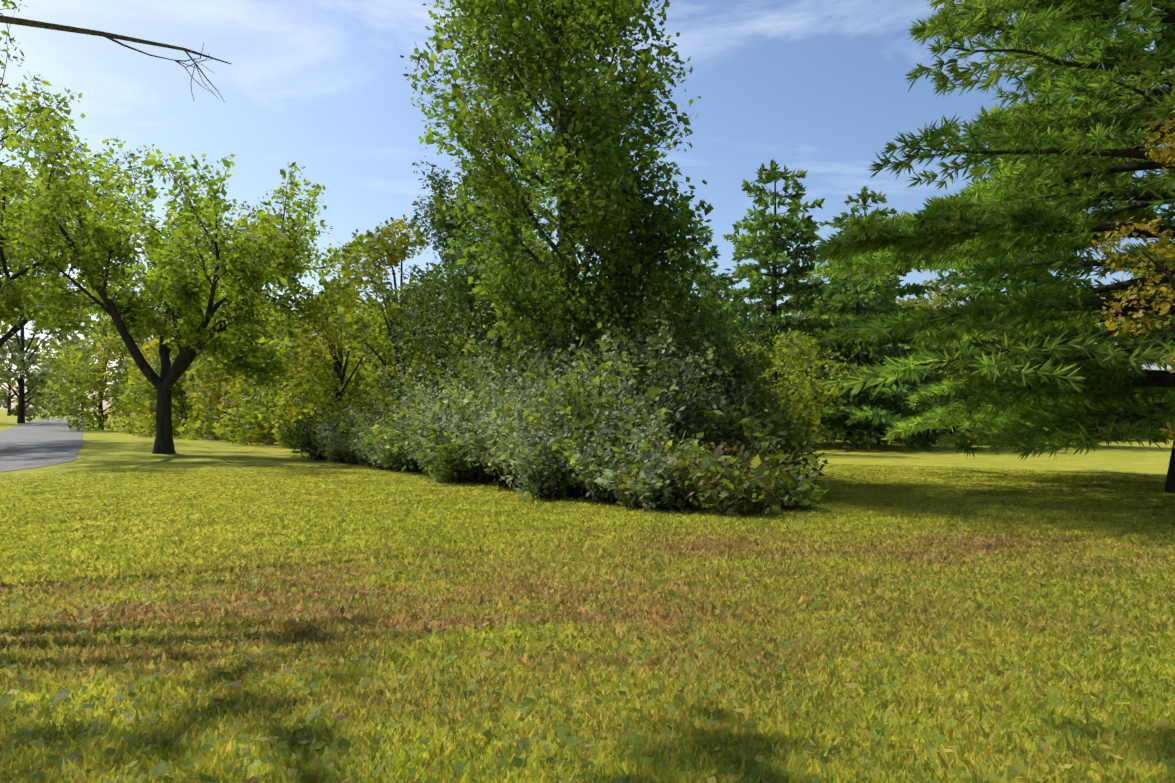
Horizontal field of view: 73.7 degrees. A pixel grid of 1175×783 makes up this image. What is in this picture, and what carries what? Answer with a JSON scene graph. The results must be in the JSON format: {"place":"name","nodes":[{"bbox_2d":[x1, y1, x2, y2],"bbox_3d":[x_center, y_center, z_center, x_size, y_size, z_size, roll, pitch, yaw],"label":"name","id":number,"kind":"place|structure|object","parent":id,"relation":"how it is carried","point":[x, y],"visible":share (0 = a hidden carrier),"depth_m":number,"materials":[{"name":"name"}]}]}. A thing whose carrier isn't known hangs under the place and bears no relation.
{"place":"outdoors","nodes":[
{"label":"outdoors","id":0,"kind":"place"},
{"bbox_2d":[0,414,85,471],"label":"paved path","id":1,"kind":"structure","parent":0,"point":[37,443],"depth_m":35.71,"materials":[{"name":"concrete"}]},
{"bbox_2d":[0,8,230,101],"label":"tree branch","id":2,"kind":"object","parent":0,"point":[37,24],"visible":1,"depth_m":12.77,"materials":[{"name":"brown plant"}]},
{"bbox_2d":[0,410,1174,782],"bbox_3d":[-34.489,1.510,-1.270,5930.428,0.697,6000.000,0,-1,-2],"label":"lawn","id":3,"kind":"structure","parent":0,"point":[108,450],"depth_m":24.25,"materials":[{"name":"green plant"}]},
{"bbox_2d":[0,335,62,415],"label":"tree","id":4,"kind":"object","parent":3,"relation":"on","point":[7,401],"visible":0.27,"depth_m":166.72,"materials":[{"name":"green plant"}]},
{"bbox_2d":[0,270,93,422],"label":"tree","id":5,"kind":"object","parent":3,"relation":"on","point":[21,364],"visible":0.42,"depth_m":74.31,"materials":[{"name":"green plant"}]},
{"bbox_2d":[40,338,127,415],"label":"tree","id":6,"kind":"object","parent":3,"relation":"on","point":[70,413],"visible":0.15,"depth_m":179.46,"materials":[{"name":"green plant"}]},
{"bbox_2d":[0,0,172,346],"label":"tree","id":7,"kind":"object","parent":3,"relation":"on","point":[22,287],"visible":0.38,"depth_m":36.64,"materials":[{"name":"green plant"}]},
{"bbox_2d":[34,316,149,430],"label":"tree","id":8,"kind":"object","parent":3,"relation":"on","point":[95,378],"visible":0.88,"depth_m":58.89,"materials":[{"name":"green plant"}]},
{"bbox_2d":[68,320,159,420],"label":"tree","id":9,"kind":"object","parent":3,"relation":"on","point":[128,362],"visible":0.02,"depth_m":83.27,"materials":[{"name":"green plant"}]},
{"bbox_2d":[104,336,155,415],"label":"tree","id":10,"kind":"object","parent":3,"relation":"on","point":[125,369],"visible":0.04,"depth_m":179.66,"materials":[{"name":"green plant"}]},
{"bbox_2d":[111,334,173,398],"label":"tree","id":11,"kind":"object","parent":3,"relation":"on","point":[119,363],"visible":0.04,"depth_m":165.91,"materials":[{"name":"green plant"}]},
{"bbox_2d":[115,338,192,434],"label":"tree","id":12,"kind":"object","parent":3,"relation":"on","point":[153,345],"visible":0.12,"depth_m":52.78,"materials":[{"name":"green plant"}]},
{"bbox_2d":[117,349,233,436],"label":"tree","id":13,"kind":"object","parent":3,"relation":"on","point":[150,391],"visible":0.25,"depth_m":47.06,"materials":[{"name":"green plant"}]},
{"bbox_2d":[0,81,362,453],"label":"tree","id":14,"kind":"object","parent":3,"relation":"on","point":[246,269],"visible":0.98,"depth_m":27.77,"materials":[{"name":"green plant"}]},
{"bbox_2d":[154,308,262,435],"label":"tree","id":15,"kind":"object","parent":3,"relation":"on","point":[177,393],"depth_m":48.54,"materials":[{"name":"green plant"}]},
{"bbox_2d":[176,342,264,439],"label":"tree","id":16,"kind":"object","parent":3,"relation":"on","point":[202,423],"visible":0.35,"depth_m":42.52,"materials":[{"name":"green plant"}]},
{"bbox_2d":[224,305,307,389],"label":"tree","id":17,"kind":"object","parent":3,"relation":"on","point":[272,311],"visible":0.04,"depth_m":45.75,"materials":[{"name":"green plant"}]},
{"bbox_2d":[212,335,326,446],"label":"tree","id":18,"kind":"object","parent":3,"relation":"on","point":[244,404],"visible":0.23,"depth_m":37.03,"materials":[{"name":"green plant"}]},
{"bbox_2d":[220,323,319,442],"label":"tree","id":19,"kind":"object","parent":3,"relation":"on","point":[266,336],"visible":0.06,"depth_m":40.86,"materials":[{"name":"green plant"}]},
{"bbox_2d":[251,278,394,429],"bbox_3d":[-10.905,-1.077,33.087,6.121,7.799,6.006,0,-1,-2],"label":"tree","id":20,"kind":"object","parent":3,"relation":"on","point":[320,374],"visible":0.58,"depth_m":32.23,"materials":[{"name":"green plant"}]},
{"bbox_2d":[257,361,392,447],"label":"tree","id":21,"kind":"object","parent":3,"relation":"on","point":[287,437],"visible":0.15,"depth_m":35.11,"materials":[{"name":"green plant"}]},
{"bbox_2d":[281,285,377,375],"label":"tree","id":22,"kind":"object","parent":3,"relation":"on","point":[324,330],"visible":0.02,"depth_m":41.91,"materials":[{"name":"green plant"}]},
{"bbox_2d":[310,302,462,412],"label":"tree","id":23,"kind":"object","parent":3,"relation":"on","point":[357,377],"visible":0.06,"depth_m":34.42,"materials":[{"name":"green plant"}]},
{"bbox_2d":[314,217,473,415],"bbox_3d":[-7.058,-2.102,30.746,6.364,9.365,6.681,0,-1,-2],"label":"tree","id":24,"kind":"object","parent":3,"relation":"on","point":[395,254],"visible":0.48,"depth_m":29.52,"materials":[{"name":"green plant"}]},
{"bbox_2d":[338,301,460,391],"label":"tree","id":25,"kind":"object","parent":3,"relation":"on","point":[374,364],"depth_m":38.99,"materials":[{"name":"green plant"}]},
{"bbox_2d":[353,152,557,408],"bbox_3d":[-3.958,-2.666,25.588,6.665,10.589,6.960,0,-1,-2],"label":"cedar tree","id":26,"kind":"object","parent":3,"relation":"on","point":[438,286],"visible":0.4,"depth_m":24.70,"materials":[{"name":"green plant"}]},
{"bbox_2d":[432,272,483,347],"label":"tree","id":27,"kind":"object","parent":3,"relation":"on","point":[456,325],"visible":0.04,"depth_m":41.54,"materials":[{"name":"green plant"}]},
{"bbox_2d":[439,236,592,340],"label":"tree","id":28,"kind":"object","parent":3,"relation":"on","point":[536,242],"visible":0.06,"depth_m":26.88,"materials":[{"name":"green plant"}]},
{"bbox_2d":[457,252,606,393],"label":"tree","id":29,"kind":"object","parent":3,"relation":"on","point":[489,308],"visible":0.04,"depth_m":21.23,"materials":[{"name":"green plant"}]},
{"bbox_2d":[280,264,829,516],"bbox_3d":[-1.089,-0.718,22.734,11.233,6.187,21.831,1,-2,-34],"label":"thicket bush","id":30,"kind":"object","parent":3,"relation":"on","point":[662,419],"visible":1,"depth_m":15.67,"materials":[{"name":"green plant"}]},
{"bbox_2d":[400,0,713,364],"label":"tall tree","id":31,"kind":"object","parent":3,"relation":"on","point":[574,29],"visible":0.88,"depth_m":19.74,"materials":[{"name":"green plant"}]},
{"bbox_2d":[0,489,1174,782],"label":"fallen leaves","id":32,"kind":"object","parent":3,"relation":"on","point":[486,653],"visible":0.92,"depth_m":4.96,"materials":[{"name":"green plant"}]},
{"bbox_2d":[533,166,748,373],"bbox_3d":[1.343,-1.713,21.720,5.816,9.473,5.768,0,-1,-2],"label":"tree","id":33,"kind":"object","parent":3,"relation":"on","point":[650,249],"visible":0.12,"depth_m":20.53,"materials":[{"name":"green plant"}]},
{"bbox_2d":[636,201,741,347],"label":"pine","id":34,"kind":"object","parent":3,"relation":"on","point":[711,254],"visible":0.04,"depth_m":45.50,"materials":[{"name":"green plant"}]},
{"bbox_2d":[730,320,781,382],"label":"tree","id":35,"kind":"object","parent":3,"relation":"on","point":[758,352],"depth_m":58.76,"materials":[{"name":"green plant"}]},
{"bbox_2d":[722,328,854,454],"bbox_3d":[7.727,0.153,32.812,6.301,5.632,7.178,0,-1,-2],"label":"shrub","id":36,"kind":"object","parent":3,"relation":"on","point":[805,389],"visible":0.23,"depth_m":31.82,"materials":[{"name":"green plant"}]},
{"bbox_2d":[711,159,882,428],"bbox_3d":[9.351,-4.580,39.833,9.823,14.963,9.957,0,-1,-2],"label":"pine","id":37,"kind":"object","parent":3,"relation":"on","point":[772,243],"visible":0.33,"depth_m":39.48,"materials":[{"name":"green plant"}]},
{"bbox_2d":[758,294,855,396],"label":"tree","id":38,"kind":"object","parent":3,"relation":"on","point":[795,316],"visible":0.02,"depth_m":79.16,"materials":[{"name":"green plant"}]},
{"bbox_2d":[757,271,879,380],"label":"tree","id":39,"kind":"object","parent":3,"relation":"on","point":[812,279],"depth_m":78.79,"materials":[{"name":"green plant"}]},
{"bbox_2d":[778,301,873,399],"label":"tree","id":40,"kind":"object","parent":3,"relation":"on","point":[824,316],"visible":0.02,"depth_m":60.51,"materials":[{"name":"green plant"}]},
{"bbox_2d":[792,185,944,435],"bbox_3d":[15.564,-4.288,43.944,9.105,14.396,10.116,0,-1,-2],"label":"pine","id":41,"kind":"object","parent":3,"relation":"on","point":[864,196],"visible":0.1,"depth_m":42.66,"materials":[{"name":"green plant"}]},
{"bbox_2d":[782,237,959,451],"bbox_3d":[12.659,-2.369,35.971,8.083,10.321,7.502,-1,-1,26],"label":"pine","id":42,"kind":"object","parent":3,"relation":"on","point":[861,436],"visible":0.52,"depth_m":35.10,"materials":[{"name":"green plant"}]},
{"bbox_2d":[873,295,948,398],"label":"tree","id":43,"kind":"object","parent":3,"relation":"on","point":[899,302],"visible":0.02,"depth_m":86.89,"materials":[{"name":"green plant"}]},
{"bbox_2d":[899,277,970,376],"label":"tree","id":44,"kind":"object","parent":3,"relation":"on","point":[936,300],"visible":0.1,"depth_m":58.59,"materials":[{"name":"green plant"}]},
{"bbox_2d":[788,394,1167,440],"bbox_3d":[30.325,0.500,42.810,42.470,4.758,9.700,0,-1,15],"label":"hedge","id":45,"kind":"object","parent":3,"relation":"on","point":[951,432],"visible":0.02,"depth_m":43.90,"materials":[{"name":"green plant"}]},
{"bbox_2d":[805,0,1174,492],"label":"pine","id":46,"kind":"object","parent":3,"relation":"on","point":[1054,148],"visible":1,"depth_m":15.13,"materials":[{"name":"green plant"}]},
{"bbox_2d":[897,144,1092,445],"bbox_3d":[19.957,-4.728,37.611,9.282,14.916,9.445,0,-1,-2],"label":"pine","id":47,"kind":"object","parent":3,"relation":"on","point":[971,289],"visible":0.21,"depth_m":37.40,"materials":[{"name":"green plant"}]},
{"bbox_2d":[1091,115,1174,447],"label":"yellow tree","id":48,"kind":"object","parent":3,"relation":"on","point":[1165,152],"visible":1,"depth_m":10.05,"materials":[{"name":"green plant"}]},
{"bbox_2d":[0,0,1174,409],"label":"sky","id":49,"kind":"structure","parent":0,"point":[818,87],"materials":[{"name":"blue"}]}
]}

